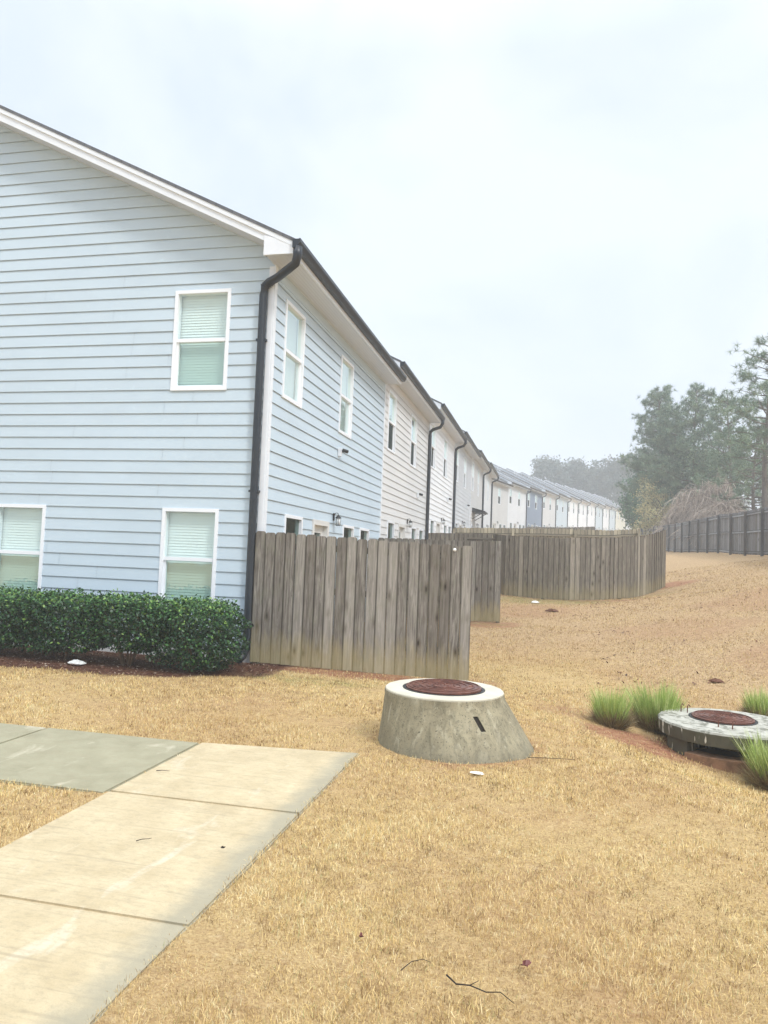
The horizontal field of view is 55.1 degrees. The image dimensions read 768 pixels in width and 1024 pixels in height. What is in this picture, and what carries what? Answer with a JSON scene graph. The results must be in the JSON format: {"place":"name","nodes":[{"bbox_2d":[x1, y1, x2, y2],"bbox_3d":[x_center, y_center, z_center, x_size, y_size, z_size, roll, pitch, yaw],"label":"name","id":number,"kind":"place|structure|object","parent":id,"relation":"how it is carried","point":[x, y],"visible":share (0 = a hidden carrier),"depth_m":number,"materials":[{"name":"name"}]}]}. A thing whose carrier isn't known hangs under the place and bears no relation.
{"place":"outdoors","nodes":[
{"label":"outdoors","id":0,"kind":"place"},
{"bbox_2d":[0,723,198,792],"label":"path","id":1,"kind":"structure","parent":0,"point":[83,761],"depth_m":5.42,"materials":[{"name":"grey concrete"}]},
{"bbox_2d":[0,743,359,1023],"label":"sidewalk","id":2,"kind":"structure","parent":0,"point":[98,902],"depth_m":3.59,"materials":[{"name":"beige concrete"}]},
{"bbox_2d":[0,551,767,1023],"bbox_3d":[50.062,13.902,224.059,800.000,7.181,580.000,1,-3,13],"label":"ground","id":3,"kind":"structure","parent":0,"point":[190,941],"depth_m":4.07,"materials":[{"name":"beige plant"}]},
{"bbox_2d":[0,584,45,653],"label":"hedge shrub","id":4,"kind":"object","parent":3,"relation":"on","point":[8,597],"visible":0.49,"depth_m":9.92,"materials":[{"name":"green plant"}]},
{"bbox_2d":[8,587,114,659],"bbox_3d":[-4.350,1.531,10.027,1.341,1.036,0.970,1,-3,13],"label":"hedge shrub","id":5,"kind":"object","parent":3,"relation":"on","point":[52,605],"visible":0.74,"depth_m":9.74,"materials":[{"name":"green plant"}]},
{"bbox_2d":[72,588,177,665],"bbox_3d":[-3.388,1.552,9.795,1.387,1.046,0.982,1,-3,13],"label":"hedge shrub","id":6,"kind":"object","parent":3,"relation":"on","point":[130,611],"visible":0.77,"depth_m":9.52,"materials":[{"name":"green plant"}]},
{"bbox_2d":[0,645,283,676],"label":"mulch chips","id":7,"kind":"object","parent":3,"relation":"on","point":[120,665],"visible":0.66,"depth_m":9.67,"materials":[{"name":"brown plant"}]},
{"bbox_2d":[67,659,86,664],"bbox_3d":[-4.021,1.954,9.619,0.262,0.065,0.141,1,-3,13],"label":"plastic scrap","id":8,"kind":"object","parent":7,"relation":"on","point":[77,662],"visible":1,"depth_m":9.57,"materials":[{"name":"white plastic"}]},
{"bbox_2d":[139,594,253,671],"bbox_3d":[-2.434,1.577,9.542,1.358,1.049,1.036,1,-3,13],"label":"hedge shrub","id":9,"kind":"object","parent":3,"relation":"on","point":[185,644],"visible":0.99,"depth_m":9.28,"materials":[{"name":"green plant"}]},
{"bbox_2d":[0,105,406,662],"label":"townhouse","id":10,"kind":"structure","parent":3,"relation":"on","point":[192,390],"depth_m":11.23,"materials":[{"name":"blue"}]},
{"bbox_2d":[0,504,46,593],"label":"window","id":11,"kind":"structure","parent":10,"relation":"in","point":[22,526],"depth_m":11.50,"materials":[{"name":"white glass"}]},
{"bbox_2d":[157,508,219,608],"bbox_3d":[-2.847,0.693,10.800,0.900,1.490,0.148,1,-3,13],"label":"window","id":12,"kind":"structure","parent":10,"relation":"in","point":[189,537],"depth_m":10.86,"materials":[{"name":"white plastic"}]},
{"bbox_2d":[170,288,231,390],"bbox_3d":[-2.706,-2.553,10.989,0.900,1.520,0.148,1,-3,13],"label":"window","id":13,"kind":"structure","parent":10,"relation":"in","point":[201,331],"depth_m":11.04,"materials":[{"name":"white glass"}]},
{"bbox_2d":[283,514,302,596],"bbox_3d":[-1.514,0.798,11.723,0.120,1.490,0.840,1,-3,13],"label":"window","id":14,"kind":"structure","parent":10,"relation":"in","point":[298,520],"depth_m":12.10,"materials":[{"name":"white plastic"}]},
{"bbox_2d":[281,299,305,408],"bbox_3d":[-1.476,-2.465,11.608,0.148,1.510,0.900,1,-3,13],"label":"window","id":15,"kind":"structure","parent":10,"relation":"in","point":[295,321],"depth_m":11.70,"materials":[{"name":"white plastic"}]},
{"bbox_2d":[311,519,329,537],"bbox_3d":[-1.226,1.183,13.111,0.152,2.070,0.960,1,-3,13],"label":"door","id":16,"kind":"structure","parent":10,"relation":"in","point":[321,527],"depth_m":13.32,"materials":[{"name":"paint"}]},
{"bbox_2d":[338,354,353,439],"bbox_3d":[-0.806,-2.261,14.608,0.148,1.510,0.900,1,-3,13],"label":"window","id":17,"kind":"structure","parent":10,"relation":"in","point":[347,369],"depth_m":14.73,"materials":[{"name":"white glass"}]},
{"bbox_2d":[342,524,353,536],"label":"window","id":18,"kind":"structure","parent":10,"relation":"in","point":[350,528],"depth_m":15.24,"materials":[{"name":"white plastic"}]},
{"bbox_2d":[359,528,369,577],"bbox_3d":[-0.505,1.106,16.242,0.120,1.490,0.840,1,-3,13],"label":"window","id":19,"kind":"structure","parent":10,"relation":"in","point":[366,531],"depth_m":16.61,"materials":[{"name":"white plastic"}]},
{"bbox_2d":[250,531,472,680],"bbox_3d":[-0.332,1.435,10.280,3.062,2.237,0.192,2,-3,6],"label":"wooden fence","id":20,"kind":"object","parent":3,"relation":"on","point":[299,628],"visible":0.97,"depth_m":10.23,"materials":[{"name":"brown wood"}]},
{"bbox_2d":[379,355,444,543],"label":"townhouse","id":21,"kind":"structure","parent":3,"relation":"on","point":[412,411],"depth_m":20.62,"materials":[{"name":"beige"}]},
{"bbox_2d":[386,520,394,538],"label":"window","id":22,"kind":"structure","parent":21,"relation":"in","point":[392,524],"depth_m":19.33,"materials":[{"name":"white plastic"}]},
{"bbox_2d":[387,390,396,454],"bbox_3d":[0.145,-2.284,18.833,0.148,1.510,0.900,1,-3,13],"label":"window","id":23,"kind":"structure","parent":21,"relation":"in","point":[392,408],"depth_m":19.01,"materials":[{"name":"white glass"}]},
{"bbox_2d":[397,523,405,538],"bbox_3d":[0.395,1.364,20.336,0.152,2.070,0.960,1,-3,13],"label":"door","id":24,"kind":"structure","parent":21,"relation":"in","point":[401,527],"depth_m":20.64,"materials":[{"name":"paint"}]},
{"bbox_2d":[409,414,416,468],"bbox_3d":[0.815,-2.080,21.832,0.148,1.510,0.900,1,-3,13],"label":"window","id":25,"kind":"structure","parent":21,"relation":"in","point":[413,442],"depth_m":22.02,"materials":[{"name":"white plastic"}]},
{"bbox_2d":[411,526,416,539],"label":"window","id":26,"kind":"structure","parent":21,"relation":"in","point":[413,529],"depth_m":22.39,"materials":[{"name":"white plastic"}]},
{"bbox_2d":[418,529,423,539],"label":"window","id":27,"kind":"structure","parent":21,"relation":"in","point":[421,532],"depth_m":23.64,"materials":[{"name":"white glass"}]},
{"bbox_2d":[378,538,501,622],"bbox_3d":[1.272,1.745,17.380,2.938,2.211,0.156,1,-3,12],"label":"wooden fence","id":28,"kind":"object","parent":3,"relation":"on","point":[486,569],"visible":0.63,"depth_m":17.10,"materials":[{"name":"brown wood"}]},
{"bbox_2d":[429,398,467,533],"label":"townhouse","id":29,"kind":"structure","parent":3,"relation":"on","point":[448,435],"depth_m":27.86,"materials":[{"name":"paint"}]},
{"bbox_2d":[430,519,433,532],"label":"window","id":30,"kind":"structure","parent":29,"relation":"in","point":[431,520],"depth_m":25.81,"materials":[{"name":"white plastic"}]},
{"bbox_2d":[431,423,435,469],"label":"window","id":31,"kind":"structure","parent":29,"relation":"in","point":[433,447],"depth_m":25.79,"materials":[{"name":"white plastic"}]},
{"bbox_2d":[436,521,439,532],"bbox_3d":[1.896,1.387,27.013,0.152,2.070,0.960,1,-3,13],"label":"door","id":32,"kind":"structure","parent":29,"relation":"in","point":[437,523],"depth_m":27.42,"materials":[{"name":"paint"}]},
{"bbox_2d":[443,524,446,532],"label":"window","id":33,"kind":"structure","parent":29,"relation":"in","point":[444,525],"depth_m":29.03,"materials":[{"name":"white glass"}]},
{"bbox_2d":[443,438,447,479],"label":"window","id":34,"kind":"structure","parent":29,"relation":"in","point":[445,441],"depth_m":28.77,"materials":[{"name":"white plastic"}]},
{"bbox_2d":[378,678,533,763],"bbox_3d":[0.619,1.792,6.312,1.340,0.603,1.341,1,-3,13],"label":"manhole riser","id":35,"kind":"object","parent":3,"relation":"on","point":[453,721],"visible":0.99,"depth_m":5.87,"materials":[{"name":"concrete"}]},
{"bbox_2d":[447,430,481,527],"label":"townhouse","id":36,"kind":"structure","parent":3,"relation":"on","point":[468,453],"depth_m":34.55,"materials":[{"name":"paint"}]},
{"bbox_2d":[456,446,458,482],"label":"window","id":37,"kind":"structure","parent":36,"relation":"in","point":[457,471],"depth_m":32.54,"materials":[{"name":"white glass"}]},
{"bbox_2d":[463,456,466,489],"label":"window","id":38,"kind":"structure","parent":36,"relation":"in","point":[465,459],"depth_m":35.52,"materials":[{"name":"white glass"}]},
{"bbox_2d":[446,974,513,1002],"bbox_3d":[0.345,1.707,2.644,0.267,0.020,0.040,0,-4,28],"label":"twig","id":39,"kind":"object","parent":3,"relation":"on","point":[451,979],"visible":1,"depth_m":2.65,"materials":[{"name":"brown wood"}]},
{"bbox_2d":[469,449,491,527],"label":"townhouse","id":40,"kind":"structure","parent":3,"relation":"on","point":[478,467],"depth_m":40.88,"materials":[{"name":"paint"}]},
{"bbox_2d":[471,463,473,491],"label":"window","id":41,"kind":"structure","parent":40,"relation":"in","point":[472,490],"depth_m":39.19,"materials":[{"name":"white plastic"}]},
{"bbox_2d":[477,469,479,496],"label":"window","id":42,"kind":"structure","parent":40,"relation":"in","point":[478,469],"depth_m":42.20,"materials":[{"name":"white glass"}]},
{"bbox_2d":[482,461,498,527],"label":"townhouse","id":43,"kind":"structure","parent":3,"relation":"on","point":[488,498],"depth_m":48.74,"materials":[{"name":"paint"}]},
{"bbox_2d":[487,478,488,500],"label":"window","id":44,"kind":"structure","parent":43,"relation":"in","point":[488,478],"depth_m":48.86,"materials":[{"name":"white plastic"}]},
{"bbox_2d":[490,478,513,527],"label":"townhouse","id":45,"kind":"structure","parent":3,"relation":"on","point":[500,504],"depth_m":67.74,"materials":[{"name":"paint"}]},
{"bbox_2d":[498,488,500,504],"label":"window","id":46,"kind":"structure","parent":45,"relation":"in","point":[499,489],"depth_m":67.75,"materials":[{"name":"white glass"}]},
{"bbox_2d":[498,473,531,527],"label":"townhouse","id":47,"kind":"structure","parent":3,"relation":"on","point":[517,506],"depth_m":72.93,"materials":[{"name":"paint"}]},
{"bbox_2d":[509,488,511,503],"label":"window","id":48,"kind":"structure","parent":47,"relation":"in","point":[510,495],"depth_m":71.07,"materials":[{"name":"white plastic"}]},
{"bbox_2d":[518,491,520,506],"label":"window","id":49,"kind":"structure","parent":47,"relation":"in","point":[519,493],"depth_m":73.97,"materials":[{"name":"white plastic"}]},
{"bbox_2d":[495,466,546,526],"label":"townhouse","id":50,"kind":"structure","parent":3,"relation":"on","point":[534,508],"depth_m":79.26,"materials":[{"name":"paint"}]},
{"bbox_2d":[521,960,531,966],"bbox_3d":[0.536,1.720,2.801,0.034,0.016,0.054,0,-4,37],"label":"fallen leaf","id":51,"kind":"object","parent":3,"relation":"on","point":[527,962],"visible":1,"depth_m":2.81,"materials":[{"name":"pink plant"}]},
{"bbox_2d":[493,464,559,527],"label":"townhouse","id":52,"kind":"structure","parent":3,"relation":"on","point":[549,508],"depth_m":84.88,"materials":[{"name":"paint"}]},
{"bbox_2d":[480,527,594,531],"bbox_3d":[7.363,1.846,36.926,6.149,2.400,0.156,1,-3,13],"label":"wooden fence","id":53,"kind":"object","parent":3,"relation":"on","point":[584,528],"visible":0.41,"depth_m":36.60,"materials":[{"name":"brown wood"}]},
{"bbox_2d":[506,468,571,526],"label":"townhouse","id":54,"kind":"structure","parent":3,"relation":"on","point":[562,511],"depth_m":91.18,"materials":[{"name":"paint"}]},
{"bbox_2d":[526,527,564,528],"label":"wooden fence","id":55,"kind":"object","parent":3,"relation":"on","point":[544,527],"visible":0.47,"depth_m":75.34,"materials":[{"name":"brown wood"}]},
{"bbox_2d":[453,527,639,571],"bbox_3d":[6.520,1.725,30.089,7.500,2.358,0.156,1,-3,13],"label":"wooden fence","id":56,"kind":"object","parent":3,"relation":"on","point":[562,533],"visible":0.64,"depth_m":30.10,"materials":[{"name":"brown wood"}]},
{"bbox_2d":[428,530,665,599],"bbox_3d":[4.991,1.662,22.710,7.607,2.553,2.456,2,-3,8],"label":"wooden fence","id":57,"kind":"object","parent":3,"relation":"on","point":[634,566],"visible":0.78,"depth_m":21.76,"materials":[{"name":"brown wood"}]},
{"bbox_2d":[520,472,581,526],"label":"townhouse","id":58,"kind":"structure","parent":3,"relation":"on","point":[573,506],"depth_m":97.16,"materials":[{"name":"paint"}]},
{"bbox_2d":[545,608,557,611],"bbox_3d":[4.268,2.490,18.688,0.349,0.072,0.179,1,-3,13],"label":"clay clod","id":59,"kind":"object","parent":3,"relation":"on","point":[552,610],"visible":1,"depth_m":18.64,"materials":[{"name":"brown soil"}]},
{"bbox_2d":[530,455,586,491],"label":"tree","id":60,"kind":"object","parent":3,"relation":"on","point":[548,469],"visible":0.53,"depth_m":162.22,"materials":[{"name":"grey plant"}]},
{"bbox_2d":[534,476,590,526],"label":"townhouse","id":61,"kind":"structure","parent":3,"relation":"on","point":[582,514],"depth_m":103.37,"materials":[{"name":"paint"}]},
{"bbox_2d":[545,479,598,526],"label":"townhouse","id":62,"kind":"structure","parent":3,"relation":"on","point":[591,519],"depth_m":109.61,"materials":[{"name":"paint"}]},
{"bbox_2d":[555,483,605,529],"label":"townhouse","id":63,"kind":"structure","parent":3,"relation":"on","point":[599,517],"depth_m":115.96,"materials":[{"name":"paint"}]},
{"bbox_2d":[565,456,607,494],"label":"tree","id":64,"kind":"object","parent":3,"relation":"on","point":[584,481],"visible":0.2,"depth_m":164.67,"materials":[{"name":"grey plant"}]},
{"bbox_2d":[564,485,611,530],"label":"townhouse","id":65,"kind":"structure","parent":3,"relation":"on","point":[606,515],"depth_m":121.80,"materials":[{"name":"paint"}]},
{"bbox_2d":[573,488,617,530],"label":"townhouse","id":66,"kind":"structure","parent":3,"relation":"on","point":[612,519],"depth_m":128.03,"materials":[{"name":"paint"}]},
{"bbox_2d":[580,490,621,529],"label":"townhouse","id":67,"kind":"structure","parent":3,"relation":"on","point":[617,523],"depth_m":133.51,"materials":[{"name":"paint"}]},
{"bbox_2d":[587,492,625,529],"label":"townhouse","id":68,"kind":"structure","parent":3,"relation":"on","point":[622,524],"depth_m":139.44,"materials":[{"name":"paint"}]},
{"bbox_2d":[581,683,640,729],"bbox_3d":[2.475,2.128,8.148,0.766,0.509,0.688,1,-3,13],"label":"grass clump","id":69,"kind":"object","parent":3,"relation":"on","point":[610,712],"visible":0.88,"depth_m":8.04,"materials":[{"name":"green plant"}]},
{"bbox_2d":[594,494,629,529],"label":"townhouse","id":70,"kind":"structure","parent":3,"relation":"on","point":[627,528],"depth_m":145.73,"materials":[{"name":"paint"}]},
{"bbox_2d":[582,449,645,515],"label":"tree","id":71,"kind":"object","parent":3,"relation":"on","point":[612,472],"visible":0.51,"depth_m":157.06,"materials":[{"name":"green plant"}]},
{"bbox_2d":[615,445,658,517],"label":"tree","id":72,"kind":"object","parent":3,"relation":"on","point":[646,470],"depth_m":159.55,"materials":[{"name":"green plant"}]},
{"bbox_2d":[613,464,668,529],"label":"evergreen tree","id":73,"kind":"object","parent":3,"relation":"on","point":[626,507],"visible":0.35,"depth_m":73.77,"materials":[{"name":"green plant"}]},
{"bbox_2d":[615,383,692,522],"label":"pine tree","id":74,"kind":"object","parent":3,"relation":"on","point":[663,397],"visible":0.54,"depth_m":62.58,"materials":[{"name":"green plant"}]},
{"bbox_2d":[629,389,688,527],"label":"pine tree","id":75,"kind":"object","parent":3,"relation":"on","point":[634,437],"visible":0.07,"depth_m":68.68,"materials":[{"name":"green plant"}]},
{"bbox_2d":[620,675,697,734],"bbox_3d":[3.164,2.202,8.484,0.971,0.656,0.943,1,-3,13],"label":"grass clump","id":76,"kind":"object","parent":3,"relation":"on","point":[650,709],"visible":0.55,"depth_m":8.39,"materials":[{"name":"green plant"}]},
{"bbox_2d":[631,475,689,535],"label":"tree","id":77,"kind":"object","parent":3,"relation":"on","point":[654,518],"visible":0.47,"depth_m":59.87,"materials":[{"name":"green plant"}]},
{"bbox_2d":[573,561,766,689],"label":"leaf litter","id":78,"kind":"object","parent":3,"relation":"on","point":[665,619],"visible":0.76,"depth_m":15.21,"materials":[{"name":"brown plant"}]},
{"bbox_2d":[630,395,711,516],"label":"evergreen tree","id":79,"kind":"object","parent":3,"relation":"on","point":[668,447],"visible":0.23,"depth_m":61.56,"materials":[{"name":"green plant"}]},
{"bbox_2d":[648,483,701,534],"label":"vine thicket","id":80,"kind":"object","parent":3,"relation":"on","point":[678,510],"visible":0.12,"depth_m":53.31,"materials":[{"name":"plant"}]},
{"bbox_2d":[641,382,739,512],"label":"pine tree","id":81,"kind":"object","parent":3,"relation":"on","point":[694,404],"visible":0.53,"depth_m":59.16,"materials":[{"name":"green plant"}]},
{"bbox_2d":[632,507,767,555],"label":"boundary fence","id":82,"kind":"object","parent":3,"relation":"on","point":[744,533],"visible":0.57,"depth_m":35.25,"materials":[{"name":"grey wood"}]},
{"bbox_2d":[667,496,746,540],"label":"vine thicket","id":83,"kind":"object","parent":3,"relation":"on","point":[713,510],"visible":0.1,"depth_m":46.27,"materials":[{"name":"brown plant"}]},
{"bbox_2d":[682,507,742,546],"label":"vine thicket","id":84,"kind":"object","parent":3,"relation":"on","point":[732,511],"visible":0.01,"depth_m":42.44,"materials":[{"name":"brown plant"}]},
{"bbox_2d":[658,703,767,774],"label":"storm drain","id":85,"kind":"object","parent":3,"relation":"on","point":[688,731],"visible":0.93,"depth_m":7.47,"materials":[{"name":"concrete"}]},
{"bbox_2d":[677,473,751,522],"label":"vine thicket","id":86,"kind":"object","parent":3,"relation":"on","point":[704,497],"visible":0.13,"depth_m":50.13,"materials":[{"name":"plant"}]},
{"bbox_2d":[674,397,757,493],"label":"evergreen tree","id":87,"kind":"object","parent":3,"relation":"on","point":[693,453],"visible":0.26,"depth_m":57.78,"materials":[{"name":"green plant"}]},
{"bbox_2d":[708,678,723,682],"bbox_3d":[4.686,2.372,10.394,0.209,0.051,0.122,1,-3,13],"label":"clay clod","id":88,"kind":"object","parent":3,"relation":"on","point":[716,680],"visible":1,"depth_m":10.36,"materials":[{"name":"brown soil"}]},
{"bbox_2d":[679,389,763,510],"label":"pine tree","id":89,"kind":"object","parent":3,"relation":"on","point":[720,444],"visible":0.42,"depth_m":54.09,"materials":[{"name":"green plant"}]},
{"bbox_2d":[692,415,767,510],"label":"pine tree","id":90,"kind":"object","parent":3,"relation":"on","point":[753,481],"visible":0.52,"depth_m":46.57,"materials":[{"name":"green plant"}]},
{"bbox_2d":[710,335,767,507],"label":"pine tree","id":91,"kind":"object","parent":3,"relation":"on","point":[761,448],"visible":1,"depth_m":41.03,"materials":[{"name":"green plant"}]},
{"bbox_2d":[731,728,767,789],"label":"grass clump","id":92,"kind":"object","parent":3,"relation":"on","point":[757,767],"visible":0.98,"depth_m":6.81,"materials":[{"name":"green plant"}]},
{"bbox_2d":[737,683,767,715],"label":"grass clump","id":93,"kind":"object","parent":3,"relation":"on","point":[755,704],"visible":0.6,"depth_m":8.80,"materials":[{"name":"green plant"}]},
{"bbox_2d":[744,454,767,508],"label":"tree","id":94,"kind":"object","parent":3,"relation":"on","point":[758,484],"visible":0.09,"depth_m":61.14,"materials":[{"name":"green plant"}]},
{"bbox_2d":[0,0,767,509],"label":"sky","id":95,"kind":"structure","parent":0,"point":[554,213],"materials":[{"name":"white"}]}
]}

